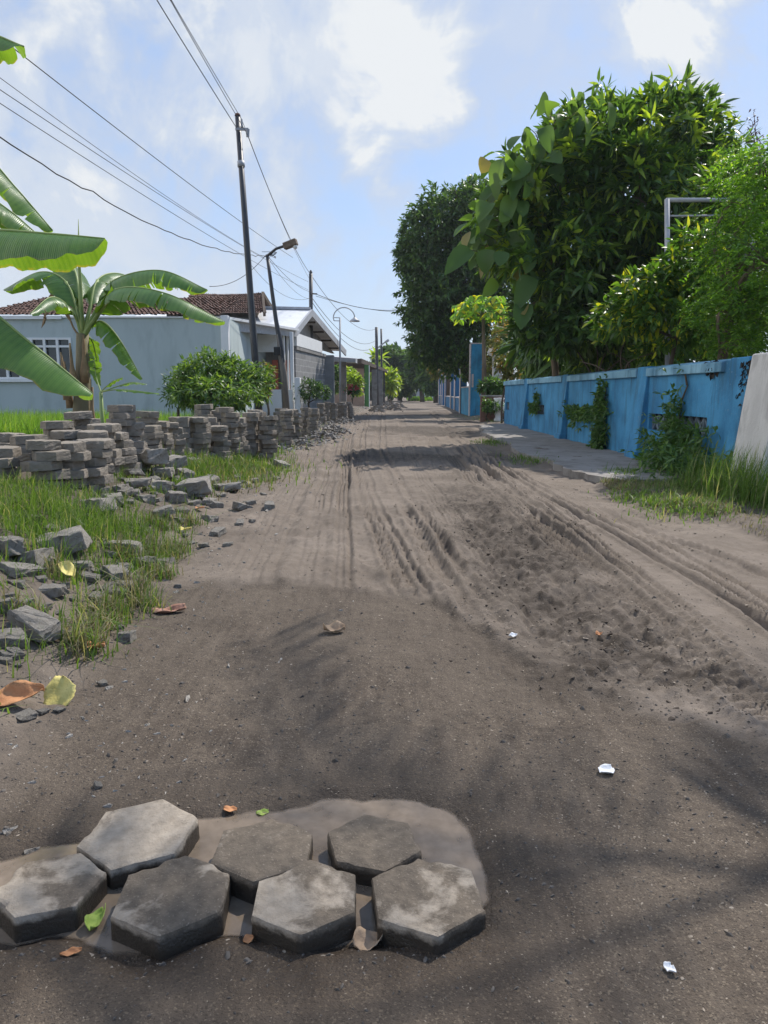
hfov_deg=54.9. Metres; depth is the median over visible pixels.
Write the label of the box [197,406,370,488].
gravel
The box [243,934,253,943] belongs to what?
fallen leaf
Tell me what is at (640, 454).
creeper
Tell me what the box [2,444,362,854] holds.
edge gravel
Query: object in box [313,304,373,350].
overhead cable
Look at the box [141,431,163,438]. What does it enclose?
stacked paver
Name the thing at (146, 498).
concrete chunk
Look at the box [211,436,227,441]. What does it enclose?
stacked paver
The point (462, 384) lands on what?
gate pillar
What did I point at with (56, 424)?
stacked paver
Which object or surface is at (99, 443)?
stacked paver
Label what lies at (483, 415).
planter wall
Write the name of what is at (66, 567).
fallen leaf
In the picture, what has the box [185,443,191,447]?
stacked paver
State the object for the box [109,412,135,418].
stacked paver
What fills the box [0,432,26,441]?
stacked paver
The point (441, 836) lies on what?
bedding sand patch
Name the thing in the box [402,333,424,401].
distant tree
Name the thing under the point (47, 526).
concrete chunk
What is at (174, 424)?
stacked paver
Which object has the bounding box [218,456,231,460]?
stacked paver
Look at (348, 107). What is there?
sky
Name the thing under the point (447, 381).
door leaf
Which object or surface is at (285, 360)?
door
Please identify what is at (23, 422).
rice crop
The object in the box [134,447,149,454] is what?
stacked paver
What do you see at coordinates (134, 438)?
stacked paver
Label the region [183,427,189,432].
stacked paver
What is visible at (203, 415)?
stacked paver
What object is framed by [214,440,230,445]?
stacked paver
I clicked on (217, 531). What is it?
concrete chunk
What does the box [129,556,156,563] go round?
concrete chunk
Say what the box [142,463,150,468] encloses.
stacked paver
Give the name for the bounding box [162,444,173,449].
stacked paver
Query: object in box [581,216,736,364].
hibiscus shrub
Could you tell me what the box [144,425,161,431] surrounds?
stacked paver
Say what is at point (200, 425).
stacked paver
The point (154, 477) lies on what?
concrete chunk
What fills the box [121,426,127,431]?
stacked paver
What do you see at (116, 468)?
stacked paver
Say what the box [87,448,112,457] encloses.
stacked paver
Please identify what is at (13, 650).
concrete chunk
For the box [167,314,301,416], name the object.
house porch
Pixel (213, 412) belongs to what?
stacked paver
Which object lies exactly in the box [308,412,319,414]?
stacked paver
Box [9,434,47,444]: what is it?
stacked paver
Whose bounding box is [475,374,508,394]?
garden shrub
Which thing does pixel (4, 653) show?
concrete chunk
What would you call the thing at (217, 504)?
concrete chunk
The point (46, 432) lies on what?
stacked paver
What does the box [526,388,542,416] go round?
creeper
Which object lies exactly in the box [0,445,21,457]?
stacked paver
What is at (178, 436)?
stacked paver
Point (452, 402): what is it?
wall
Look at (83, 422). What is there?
stacked paver
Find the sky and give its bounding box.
[0,0,767,393]
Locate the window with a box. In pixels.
[0,338,71,381]
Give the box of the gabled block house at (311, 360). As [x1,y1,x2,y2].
[136,306,345,413]
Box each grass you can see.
[0,441,252,713]
[0,497,217,665]
[155,420,342,504]
[407,396,432,400]
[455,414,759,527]
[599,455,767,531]
[667,437,767,509]
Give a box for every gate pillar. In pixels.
[438,379,439,403]
[440,374,441,404]
[442,373,444,404]
[444,375,445,405]
[450,372,453,408]
[454,369,459,409]
[459,371,466,412]
[468,343,481,415]
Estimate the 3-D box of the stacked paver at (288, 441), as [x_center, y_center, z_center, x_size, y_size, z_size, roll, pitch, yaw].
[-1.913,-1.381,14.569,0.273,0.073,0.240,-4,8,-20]
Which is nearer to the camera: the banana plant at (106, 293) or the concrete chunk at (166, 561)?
the concrete chunk at (166, 561)
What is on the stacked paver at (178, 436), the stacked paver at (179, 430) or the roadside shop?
the stacked paver at (179, 430)
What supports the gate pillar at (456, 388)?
on the roadside ground at (732, 526)
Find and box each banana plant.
[0,36,107,399]
[4,219,224,420]
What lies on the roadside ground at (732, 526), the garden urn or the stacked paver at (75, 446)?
the garden urn
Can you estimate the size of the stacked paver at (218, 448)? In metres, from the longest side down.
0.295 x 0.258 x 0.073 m
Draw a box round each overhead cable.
[0,78,258,254]
[0,89,307,281]
[0,103,307,289]
[0,137,262,256]
[15,49,292,257]
[157,0,236,127]
[170,0,247,134]
[171,0,241,118]
[209,254,266,286]
[248,137,311,275]
[313,299,375,343]
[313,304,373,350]
[317,294,412,310]
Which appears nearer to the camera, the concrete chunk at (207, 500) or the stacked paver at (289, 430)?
the concrete chunk at (207, 500)
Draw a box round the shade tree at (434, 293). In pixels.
[391,173,513,383]
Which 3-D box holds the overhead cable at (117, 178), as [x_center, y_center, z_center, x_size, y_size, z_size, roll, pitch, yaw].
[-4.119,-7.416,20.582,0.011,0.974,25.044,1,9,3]
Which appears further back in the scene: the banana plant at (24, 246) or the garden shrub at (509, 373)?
the garden shrub at (509, 373)
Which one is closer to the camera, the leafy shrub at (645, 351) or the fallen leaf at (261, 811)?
the fallen leaf at (261, 811)
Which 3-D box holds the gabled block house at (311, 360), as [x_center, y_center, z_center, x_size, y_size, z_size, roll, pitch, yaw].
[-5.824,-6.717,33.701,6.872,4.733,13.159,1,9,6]
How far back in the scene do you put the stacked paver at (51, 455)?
5.42 m
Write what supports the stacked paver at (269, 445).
on the stacked paver at (269, 450)
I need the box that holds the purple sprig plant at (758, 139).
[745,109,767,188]
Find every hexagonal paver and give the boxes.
[0,853,106,945]
[77,799,199,889]
[110,856,231,960]
[210,819,312,904]
[251,860,355,954]
[327,814,421,886]
[371,859,485,954]
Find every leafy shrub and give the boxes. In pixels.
[500,274,750,372]
[514,355,643,378]
[580,313,694,371]
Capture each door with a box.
[272,360,278,389]
[285,360,290,389]
[446,379,449,395]
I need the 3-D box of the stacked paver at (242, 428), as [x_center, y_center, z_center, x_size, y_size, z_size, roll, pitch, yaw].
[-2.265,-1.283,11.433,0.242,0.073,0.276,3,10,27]
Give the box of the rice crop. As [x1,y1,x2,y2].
[0,406,253,434]
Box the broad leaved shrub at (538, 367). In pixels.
[490,301,569,379]
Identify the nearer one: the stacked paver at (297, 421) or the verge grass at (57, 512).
the verge grass at (57, 512)
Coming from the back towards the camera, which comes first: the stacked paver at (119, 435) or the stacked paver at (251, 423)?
the stacked paver at (251, 423)
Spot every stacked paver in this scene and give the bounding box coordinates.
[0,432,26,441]
[0,442,10,445]
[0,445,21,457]
[0,457,19,468]
[0,467,18,477]
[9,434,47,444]
[11,444,31,452]
[16,453,31,460]
[20,460,62,471]
[25,439,60,449]
[29,479,63,489]
[31,449,70,460]
[31,468,70,480]
[40,420,73,428]
[43,428,74,435]
[50,430,81,438]
[58,439,75,441]
[61,440,86,452]
[62,450,90,461]
[62,461,84,469]
[63,411,92,419]
[63,468,88,479]
[63,478,86,487]
[73,418,100,425]
[74,426,86,429]
[76,438,114,448]
[77,430,107,438]
[81,484,104,492]
[84,458,106,466]
[85,466,107,476]
[87,423,121,432]
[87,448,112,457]
[87,474,113,484]
[104,463,114,472]
[105,457,111,462]
[106,419,135,425]
[107,405,135,411]
[108,432,115,438]
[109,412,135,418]
[111,449,121,457]
[111,457,124,465]
[112,465,119,472]
[114,431,128,440]
[115,439,133,447]
[116,447,136,454]
[119,462,141,469]
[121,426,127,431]
[121,455,137,463]
[127,422,144,429]
[128,429,143,436]
[129,436,140,440]
[133,440,145,447]
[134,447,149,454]
[135,417,158,423]
[136,411,158,417]
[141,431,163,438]
[141,438,161,444]
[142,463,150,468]
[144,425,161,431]
[148,444,161,448]
[155,420,169,427]
[161,433,172,438]
[161,439,173,444]
[162,427,167,432]
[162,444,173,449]
[168,416,189,421]
[168,422,178,428]
[168,427,182,433]
[172,444,185,450]
[173,433,184,439]
[173,450,184,455]
[174,438,185,444]
[178,422,190,426]
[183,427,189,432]
[184,432,190,437]
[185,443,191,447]
[186,438,193,442]
[190,417,208,422]
[190,427,210,432]
[191,422,210,427]
[191,432,211,437]
[191,443,210,448]
[192,438,210,443]
[194,404,212,408]
[194,409,211,413]
[194,414,213,416]
[194,448,208,453]
[208,417,216,422]
[209,446,229,451]
[210,425,228,430]
[211,410,220,414]
[211,431,228,435]
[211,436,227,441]
[213,451,230,455]
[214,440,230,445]
[215,407,233,411]
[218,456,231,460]
[221,412,239,416]
[221,417,239,422]
[221,422,237,427]
[228,427,237,431]
[228,432,238,437]
[228,437,240,442]
[229,447,243,452]
[230,442,243,447]
[234,431,247,435]
[237,422,246,426]
[237,427,246,431]
[239,417,246,422]
[242,412,259,416]
[242,445,250,449]
[245,421,256,425]
[245,434,257,438]
[246,417,258,420]
[246,439,255,442]
[247,409,262,411]
[247,426,257,429]
[247,430,256,434]
[249,442,258,447]
[251,447,258,451]
[257,434,273,438]
[257,453,272,457]
[258,412,266,415]
[258,420,276,424]
[258,425,274,429]
[260,430,276,434]
[260,439,277,443]
[261,416,277,420]
[261,444,277,447]
[261,448,277,452]
[275,408,287,411]
[278,436,291,439]
[279,414,292,416]
[279,432,291,435]
[280,410,293,413]
[280,417,293,420]
[280,421,292,424]
[280,440,293,443]
[282,425,294,428]
[282,429,294,432]
[293,419,302,422]
[295,426,302,429]
[306,418,317,420]
[306,427,317,429]
[307,421,317,423]
[307,424,317,426]
[308,408,318,411]
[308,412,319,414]
[309,414,319,417]
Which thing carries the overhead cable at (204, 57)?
attached to the utility pole at (249, 280)
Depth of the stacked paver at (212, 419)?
10.54 m
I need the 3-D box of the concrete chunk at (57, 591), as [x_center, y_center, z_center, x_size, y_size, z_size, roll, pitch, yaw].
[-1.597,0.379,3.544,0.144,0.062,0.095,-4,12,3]
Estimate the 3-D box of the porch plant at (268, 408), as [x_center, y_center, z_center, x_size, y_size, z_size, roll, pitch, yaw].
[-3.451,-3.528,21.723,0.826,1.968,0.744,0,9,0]
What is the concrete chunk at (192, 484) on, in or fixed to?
on the verge
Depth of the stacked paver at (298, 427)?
16.31 m
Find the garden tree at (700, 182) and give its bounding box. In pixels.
[663,144,767,361]
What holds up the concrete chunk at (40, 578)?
on the verge
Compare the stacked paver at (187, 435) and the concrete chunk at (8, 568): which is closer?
the concrete chunk at (8, 568)
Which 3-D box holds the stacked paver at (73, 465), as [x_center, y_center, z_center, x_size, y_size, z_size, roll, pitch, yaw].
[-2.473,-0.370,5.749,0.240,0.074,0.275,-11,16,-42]
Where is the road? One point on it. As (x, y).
(380, 461)
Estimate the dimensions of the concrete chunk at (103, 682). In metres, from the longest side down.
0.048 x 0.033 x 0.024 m
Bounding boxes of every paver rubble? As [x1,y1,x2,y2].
[277,417,363,451]
[366,399,409,414]
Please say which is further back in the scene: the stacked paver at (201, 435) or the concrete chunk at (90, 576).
the stacked paver at (201, 435)
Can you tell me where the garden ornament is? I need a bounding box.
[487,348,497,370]
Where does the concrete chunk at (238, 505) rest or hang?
on the road
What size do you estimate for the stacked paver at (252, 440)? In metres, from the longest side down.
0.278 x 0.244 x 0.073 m
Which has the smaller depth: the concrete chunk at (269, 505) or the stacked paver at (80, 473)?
the stacked paver at (80, 473)
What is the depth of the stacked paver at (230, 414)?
10.77 m
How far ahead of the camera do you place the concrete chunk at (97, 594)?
3.72 m
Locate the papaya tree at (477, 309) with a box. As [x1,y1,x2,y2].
[449,295,510,394]
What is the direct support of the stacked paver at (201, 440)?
on the stacked paver at (197, 446)
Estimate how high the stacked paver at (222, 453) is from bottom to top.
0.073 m
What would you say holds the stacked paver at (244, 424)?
on the stacked paver at (242, 428)
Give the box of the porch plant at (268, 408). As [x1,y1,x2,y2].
[260,360,278,415]
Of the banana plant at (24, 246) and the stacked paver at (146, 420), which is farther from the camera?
the stacked paver at (146, 420)
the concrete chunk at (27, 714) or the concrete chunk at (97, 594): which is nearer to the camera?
the concrete chunk at (27, 714)
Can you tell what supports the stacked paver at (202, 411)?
on the stacked paver at (203, 415)
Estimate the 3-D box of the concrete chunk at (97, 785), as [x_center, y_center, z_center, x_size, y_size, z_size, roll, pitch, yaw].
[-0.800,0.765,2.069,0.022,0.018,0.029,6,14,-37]
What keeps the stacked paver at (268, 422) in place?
on the stacked paver at (265, 427)
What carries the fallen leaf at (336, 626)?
on the road
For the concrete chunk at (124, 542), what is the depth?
4.53 m
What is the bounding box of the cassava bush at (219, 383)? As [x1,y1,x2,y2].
[166,345,281,415]
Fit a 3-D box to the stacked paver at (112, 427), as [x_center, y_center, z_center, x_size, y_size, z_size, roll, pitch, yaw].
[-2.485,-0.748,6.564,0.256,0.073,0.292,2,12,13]
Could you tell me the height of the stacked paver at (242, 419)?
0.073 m
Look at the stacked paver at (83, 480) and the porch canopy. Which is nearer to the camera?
the stacked paver at (83, 480)
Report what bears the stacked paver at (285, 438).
on the stacked paver at (288, 441)
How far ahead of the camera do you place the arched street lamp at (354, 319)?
37.05 m
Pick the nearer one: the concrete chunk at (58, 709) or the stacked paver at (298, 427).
the concrete chunk at (58, 709)
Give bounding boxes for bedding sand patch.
[0,799,487,952]
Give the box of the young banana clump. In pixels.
[365,346,391,380]
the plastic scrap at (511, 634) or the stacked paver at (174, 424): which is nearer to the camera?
the plastic scrap at (511, 634)
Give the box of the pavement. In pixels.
[479,423,690,483]
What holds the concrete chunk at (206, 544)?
on the road
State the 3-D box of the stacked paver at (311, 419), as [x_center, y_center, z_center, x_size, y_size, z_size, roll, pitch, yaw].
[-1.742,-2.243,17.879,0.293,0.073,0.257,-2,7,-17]
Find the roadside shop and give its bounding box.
[334,358,388,406]
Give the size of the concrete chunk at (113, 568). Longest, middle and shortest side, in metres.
0.152 x 0.116 x 0.080 m
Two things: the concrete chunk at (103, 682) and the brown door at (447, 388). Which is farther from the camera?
the brown door at (447, 388)
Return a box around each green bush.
[334,363,338,393]
[346,365,366,405]
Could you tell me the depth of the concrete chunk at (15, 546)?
3.80 m
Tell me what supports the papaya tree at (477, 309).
on the roadside ground at (732, 526)
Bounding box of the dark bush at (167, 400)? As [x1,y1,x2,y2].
[157,367,186,416]
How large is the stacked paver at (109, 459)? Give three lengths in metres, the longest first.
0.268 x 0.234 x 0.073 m
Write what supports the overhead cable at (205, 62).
attached to the utility pole at (249, 280)
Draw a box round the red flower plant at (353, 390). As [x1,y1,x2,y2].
[343,382,360,399]
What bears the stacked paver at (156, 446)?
on the stacked paver
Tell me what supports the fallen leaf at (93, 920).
on the bedding sand patch
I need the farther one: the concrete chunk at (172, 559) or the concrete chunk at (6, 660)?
the concrete chunk at (172, 559)
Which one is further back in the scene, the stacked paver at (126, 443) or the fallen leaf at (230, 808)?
the stacked paver at (126, 443)
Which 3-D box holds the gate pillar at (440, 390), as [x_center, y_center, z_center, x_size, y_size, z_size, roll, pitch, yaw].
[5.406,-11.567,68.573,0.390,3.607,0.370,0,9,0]
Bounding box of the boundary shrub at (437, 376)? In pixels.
[425,364,449,383]
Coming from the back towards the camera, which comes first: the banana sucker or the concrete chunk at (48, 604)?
the banana sucker
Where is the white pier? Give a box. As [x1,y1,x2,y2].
[731,353,767,486]
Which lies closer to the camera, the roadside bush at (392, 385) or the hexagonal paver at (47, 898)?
the hexagonal paver at (47, 898)
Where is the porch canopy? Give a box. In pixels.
[334,356,356,401]
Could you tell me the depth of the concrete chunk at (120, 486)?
6.10 m
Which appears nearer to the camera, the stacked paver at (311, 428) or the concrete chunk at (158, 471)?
the concrete chunk at (158, 471)
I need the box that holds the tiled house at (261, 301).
[187,291,271,316]
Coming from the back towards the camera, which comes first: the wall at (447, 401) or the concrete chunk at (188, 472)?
the wall at (447, 401)
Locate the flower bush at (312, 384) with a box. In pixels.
[292,376,331,407]
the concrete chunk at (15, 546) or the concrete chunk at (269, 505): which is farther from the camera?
the concrete chunk at (269, 505)
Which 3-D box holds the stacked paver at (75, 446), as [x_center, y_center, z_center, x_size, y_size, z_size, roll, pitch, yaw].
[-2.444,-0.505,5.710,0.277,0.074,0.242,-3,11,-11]
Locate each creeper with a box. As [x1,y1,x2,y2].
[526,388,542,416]
[555,374,613,449]
[618,360,732,483]
[628,448,649,459]
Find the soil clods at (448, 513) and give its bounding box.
[178,431,763,572]
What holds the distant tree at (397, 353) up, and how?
on the road
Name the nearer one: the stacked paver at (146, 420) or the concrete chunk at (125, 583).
the concrete chunk at (125, 583)
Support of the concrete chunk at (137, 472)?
on the verge
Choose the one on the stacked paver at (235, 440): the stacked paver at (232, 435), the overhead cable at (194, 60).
the stacked paver at (232, 435)
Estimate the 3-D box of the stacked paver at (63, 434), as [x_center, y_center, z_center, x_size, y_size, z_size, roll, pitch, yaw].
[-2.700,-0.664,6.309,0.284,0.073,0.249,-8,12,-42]
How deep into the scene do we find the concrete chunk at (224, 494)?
7.66 m
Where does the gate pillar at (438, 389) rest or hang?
on the road
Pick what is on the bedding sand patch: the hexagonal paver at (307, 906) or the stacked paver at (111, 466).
the hexagonal paver at (307, 906)
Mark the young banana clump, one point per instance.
(373, 355)
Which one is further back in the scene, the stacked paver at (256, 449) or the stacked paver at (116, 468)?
the stacked paver at (256, 449)
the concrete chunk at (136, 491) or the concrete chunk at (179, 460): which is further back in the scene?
the concrete chunk at (179, 460)
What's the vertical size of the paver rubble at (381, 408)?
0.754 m
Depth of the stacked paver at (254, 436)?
11.73 m
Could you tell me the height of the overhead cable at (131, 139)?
0.911 m
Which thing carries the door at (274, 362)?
in the house porch at (267, 341)
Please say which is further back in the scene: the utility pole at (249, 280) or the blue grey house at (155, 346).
the blue grey house at (155, 346)
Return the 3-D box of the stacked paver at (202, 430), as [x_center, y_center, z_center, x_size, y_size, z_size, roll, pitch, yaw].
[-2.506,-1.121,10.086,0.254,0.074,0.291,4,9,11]
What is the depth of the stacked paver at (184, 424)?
9.78 m
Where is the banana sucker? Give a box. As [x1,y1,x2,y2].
[88,349,158,422]
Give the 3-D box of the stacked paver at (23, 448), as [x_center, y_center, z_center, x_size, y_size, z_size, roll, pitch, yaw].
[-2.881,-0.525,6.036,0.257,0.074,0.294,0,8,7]
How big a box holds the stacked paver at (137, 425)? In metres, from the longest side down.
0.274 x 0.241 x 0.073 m
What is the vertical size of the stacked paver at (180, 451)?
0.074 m
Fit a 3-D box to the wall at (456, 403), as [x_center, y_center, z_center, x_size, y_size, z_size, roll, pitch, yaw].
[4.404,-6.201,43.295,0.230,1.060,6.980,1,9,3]
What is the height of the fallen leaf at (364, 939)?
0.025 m
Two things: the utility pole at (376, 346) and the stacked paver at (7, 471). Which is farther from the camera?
the utility pole at (376, 346)
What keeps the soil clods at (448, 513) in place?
on the road
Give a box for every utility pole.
[235,113,261,409]
[309,270,316,338]
[375,327,378,404]
[378,329,388,367]
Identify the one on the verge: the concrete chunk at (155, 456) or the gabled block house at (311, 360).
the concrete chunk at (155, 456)
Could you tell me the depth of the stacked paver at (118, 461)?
6.56 m
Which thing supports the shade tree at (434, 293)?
on the roadside ground at (732, 526)
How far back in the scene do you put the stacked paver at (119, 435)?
7.03 m
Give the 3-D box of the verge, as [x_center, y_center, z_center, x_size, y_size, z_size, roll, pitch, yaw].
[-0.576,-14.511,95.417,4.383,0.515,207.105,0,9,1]
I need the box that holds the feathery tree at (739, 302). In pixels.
[671,128,767,361]
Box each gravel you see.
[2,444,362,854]
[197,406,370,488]
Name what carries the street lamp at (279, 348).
on the verge
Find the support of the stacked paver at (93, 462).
on the stacked paver at (98, 471)
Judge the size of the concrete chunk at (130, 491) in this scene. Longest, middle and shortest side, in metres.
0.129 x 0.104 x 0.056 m
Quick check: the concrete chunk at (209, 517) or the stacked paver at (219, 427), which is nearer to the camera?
the concrete chunk at (209, 517)
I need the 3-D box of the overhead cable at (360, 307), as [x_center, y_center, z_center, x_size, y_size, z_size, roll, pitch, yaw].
[-0.262,-10.136,35.944,0.026,0.649,8.040,9,13,43]
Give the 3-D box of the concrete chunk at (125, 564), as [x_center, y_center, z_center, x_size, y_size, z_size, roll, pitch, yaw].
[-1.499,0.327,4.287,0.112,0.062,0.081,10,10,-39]
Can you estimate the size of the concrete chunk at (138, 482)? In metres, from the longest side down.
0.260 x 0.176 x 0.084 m
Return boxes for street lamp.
[265,238,297,408]
[333,307,359,401]
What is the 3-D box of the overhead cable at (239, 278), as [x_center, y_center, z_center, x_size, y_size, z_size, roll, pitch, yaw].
[-4.183,-7.019,21.408,0.017,1.300,2.779,4,10,25]
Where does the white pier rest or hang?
on the roadside ground at (732, 526)
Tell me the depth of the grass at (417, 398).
97.30 m
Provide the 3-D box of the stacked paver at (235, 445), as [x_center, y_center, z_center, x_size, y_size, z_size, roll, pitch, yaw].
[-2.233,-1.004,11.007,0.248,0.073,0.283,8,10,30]
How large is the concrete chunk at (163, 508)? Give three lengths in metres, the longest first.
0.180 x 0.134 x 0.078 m
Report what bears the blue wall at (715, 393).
on the roadside ground at (732, 526)
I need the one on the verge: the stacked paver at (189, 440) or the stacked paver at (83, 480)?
the stacked paver at (83, 480)
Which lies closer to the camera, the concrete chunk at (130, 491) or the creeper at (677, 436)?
the concrete chunk at (130, 491)
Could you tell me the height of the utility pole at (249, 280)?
7.263 m
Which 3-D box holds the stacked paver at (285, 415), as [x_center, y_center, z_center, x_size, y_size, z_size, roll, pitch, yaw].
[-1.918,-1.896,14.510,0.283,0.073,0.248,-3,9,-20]
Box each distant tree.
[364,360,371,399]
[369,342,409,400]
[385,369,416,401]
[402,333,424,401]
[413,356,437,402]
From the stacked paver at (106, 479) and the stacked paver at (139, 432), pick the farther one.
the stacked paver at (139, 432)
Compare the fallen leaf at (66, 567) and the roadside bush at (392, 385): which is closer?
the fallen leaf at (66, 567)
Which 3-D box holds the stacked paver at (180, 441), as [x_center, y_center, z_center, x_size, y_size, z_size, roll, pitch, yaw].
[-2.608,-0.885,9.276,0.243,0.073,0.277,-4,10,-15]
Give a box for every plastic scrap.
[509,632,516,636]
[598,764,614,772]
[663,961,675,971]
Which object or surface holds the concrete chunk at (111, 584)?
on the verge
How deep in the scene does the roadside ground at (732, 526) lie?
6.51 m
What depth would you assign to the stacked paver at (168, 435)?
8.68 m
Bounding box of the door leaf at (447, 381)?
[446,379,449,395]
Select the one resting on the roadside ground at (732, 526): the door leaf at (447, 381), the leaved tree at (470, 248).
the leaved tree at (470, 248)
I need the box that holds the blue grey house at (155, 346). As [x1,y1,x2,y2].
[0,296,265,418]
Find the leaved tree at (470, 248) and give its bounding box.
[444,91,616,376]
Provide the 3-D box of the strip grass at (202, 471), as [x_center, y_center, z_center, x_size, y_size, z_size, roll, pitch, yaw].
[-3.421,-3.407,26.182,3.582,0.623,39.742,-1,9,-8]
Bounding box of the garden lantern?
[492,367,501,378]
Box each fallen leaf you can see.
[0,680,44,705]
[43,675,75,705]
[58,561,75,577]
[59,947,81,955]
[84,903,105,930]
[87,641,104,648]
[152,603,185,613]
[224,805,236,811]
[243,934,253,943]
[256,809,268,815]
[323,620,344,631]
[352,926,382,950]
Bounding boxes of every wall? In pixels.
[445,396,449,407]
[451,396,453,408]
[455,397,458,411]
[461,386,468,414]
[479,395,504,421]
[503,356,751,467]
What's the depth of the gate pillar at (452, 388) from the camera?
51.27 m
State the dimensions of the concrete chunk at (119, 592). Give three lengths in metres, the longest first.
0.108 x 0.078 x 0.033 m
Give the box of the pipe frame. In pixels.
[664,198,754,364]
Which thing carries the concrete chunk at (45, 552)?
on the verge
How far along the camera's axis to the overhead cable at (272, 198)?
20.41 m
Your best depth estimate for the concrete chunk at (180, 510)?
6.34 m
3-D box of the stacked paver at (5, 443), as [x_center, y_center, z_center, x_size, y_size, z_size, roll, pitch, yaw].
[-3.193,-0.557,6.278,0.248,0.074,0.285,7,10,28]
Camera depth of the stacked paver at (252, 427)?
11.73 m
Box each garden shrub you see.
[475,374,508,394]
[479,396,504,420]
[481,309,533,380]
[485,315,524,422]
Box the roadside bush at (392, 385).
[383,365,403,401]
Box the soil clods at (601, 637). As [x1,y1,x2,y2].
[417,500,765,722]
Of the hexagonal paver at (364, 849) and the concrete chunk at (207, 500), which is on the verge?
the concrete chunk at (207, 500)
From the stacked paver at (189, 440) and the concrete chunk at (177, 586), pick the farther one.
the stacked paver at (189, 440)
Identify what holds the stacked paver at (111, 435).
on the stacked paver
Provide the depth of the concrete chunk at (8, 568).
3.61 m
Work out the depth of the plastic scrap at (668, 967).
1.42 m
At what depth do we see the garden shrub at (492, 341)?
32.39 m
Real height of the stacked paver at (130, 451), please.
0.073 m
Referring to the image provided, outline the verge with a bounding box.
[0,398,395,767]
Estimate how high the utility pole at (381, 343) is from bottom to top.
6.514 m
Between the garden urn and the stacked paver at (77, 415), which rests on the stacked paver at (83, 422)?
the stacked paver at (77, 415)
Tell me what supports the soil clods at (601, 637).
on the road
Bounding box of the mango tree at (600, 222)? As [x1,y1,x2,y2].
[470,60,766,373]
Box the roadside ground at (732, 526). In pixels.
[467,415,767,546]
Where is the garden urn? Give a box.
[492,398,504,420]
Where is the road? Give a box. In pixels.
[0,397,767,1023]
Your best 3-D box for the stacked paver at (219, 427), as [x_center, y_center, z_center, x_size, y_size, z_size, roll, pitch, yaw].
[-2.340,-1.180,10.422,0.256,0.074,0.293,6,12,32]
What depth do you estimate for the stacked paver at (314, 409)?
17.80 m
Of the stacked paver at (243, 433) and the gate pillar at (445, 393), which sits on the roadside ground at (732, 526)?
the gate pillar at (445, 393)
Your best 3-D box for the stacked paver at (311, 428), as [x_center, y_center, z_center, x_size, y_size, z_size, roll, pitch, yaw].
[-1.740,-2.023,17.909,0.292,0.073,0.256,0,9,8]
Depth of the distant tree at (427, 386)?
79.12 m
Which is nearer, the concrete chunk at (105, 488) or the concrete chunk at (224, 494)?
the concrete chunk at (105, 488)
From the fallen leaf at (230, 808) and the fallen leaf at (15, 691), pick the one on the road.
the fallen leaf at (230, 808)
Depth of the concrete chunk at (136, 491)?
6.20 m
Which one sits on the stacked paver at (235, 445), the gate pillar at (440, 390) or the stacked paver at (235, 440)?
the stacked paver at (235, 440)
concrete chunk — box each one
[0,535,25,555]
[0,562,46,577]
[0,597,20,613]
[0,627,27,648]
[0,650,25,659]
[0,656,12,664]
[2,592,17,597]
[6,647,23,659]
[7,605,63,643]
[11,580,25,588]
[13,708,38,721]
[17,547,56,567]
[20,597,36,607]
[35,525,92,554]
[35,575,47,581]
[36,708,50,714]
[38,583,69,597]
[42,524,67,532]
[42,602,52,609]
[52,706,65,712]
[73,560,94,571]
[79,571,100,582]
[80,497,116,511]
[87,584,96,590]
[87,591,106,600]
[93,781,102,789]
[96,486,110,493]
[97,679,108,686]
[100,581,117,593]
[101,492,123,505]
[101,538,142,555]
[101,564,131,581]
[105,551,116,556]
[111,483,129,492]
[112,587,128,594]
[116,580,136,588]
[117,487,134,496]
[117,562,133,571]
[118,630,136,643]
[120,469,144,475]
[122,477,151,486]
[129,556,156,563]
[130,488,140,495]
[132,494,155,503]
[137,448,168,464]
[145,479,172,492]
[149,475,160,479]
[152,466,174,477]
[152,504,175,516]
[153,497,163,503]
[155,558,169,566]
[157,557,174,563]
[159,454,187,467]
[164,490,187,502]
[174,468,194,478]
[174,476,211,497]
[174,584,181,587]
[175,506,189,513]
[186,499,201,505]
[198,542,209,546]
[201,515,218,521]
[202,497,216,504]
[206,474,219,482]
[209,527,226,536]
[210,500,223,507]
[213,482,240,491]
[216,492,226,496]
[222,541,232,546]
[232,501,246,509]
[235,518,243,525]
[245,499,255,504]
[264,501,274,510]
[272,459,289,467]
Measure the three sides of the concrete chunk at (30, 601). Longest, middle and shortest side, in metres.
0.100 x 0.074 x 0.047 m
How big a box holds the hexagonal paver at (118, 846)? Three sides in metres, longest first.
0.283 x 0.246 x 0.078 m
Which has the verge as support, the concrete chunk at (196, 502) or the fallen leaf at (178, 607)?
the concrete chunk at (196, 502)
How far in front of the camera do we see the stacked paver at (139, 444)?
7.45 m
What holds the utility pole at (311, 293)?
on the verge
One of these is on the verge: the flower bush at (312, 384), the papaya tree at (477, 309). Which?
the flower bush at (312, 384)
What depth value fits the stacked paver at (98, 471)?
5.88 m
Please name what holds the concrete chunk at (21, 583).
on the verge

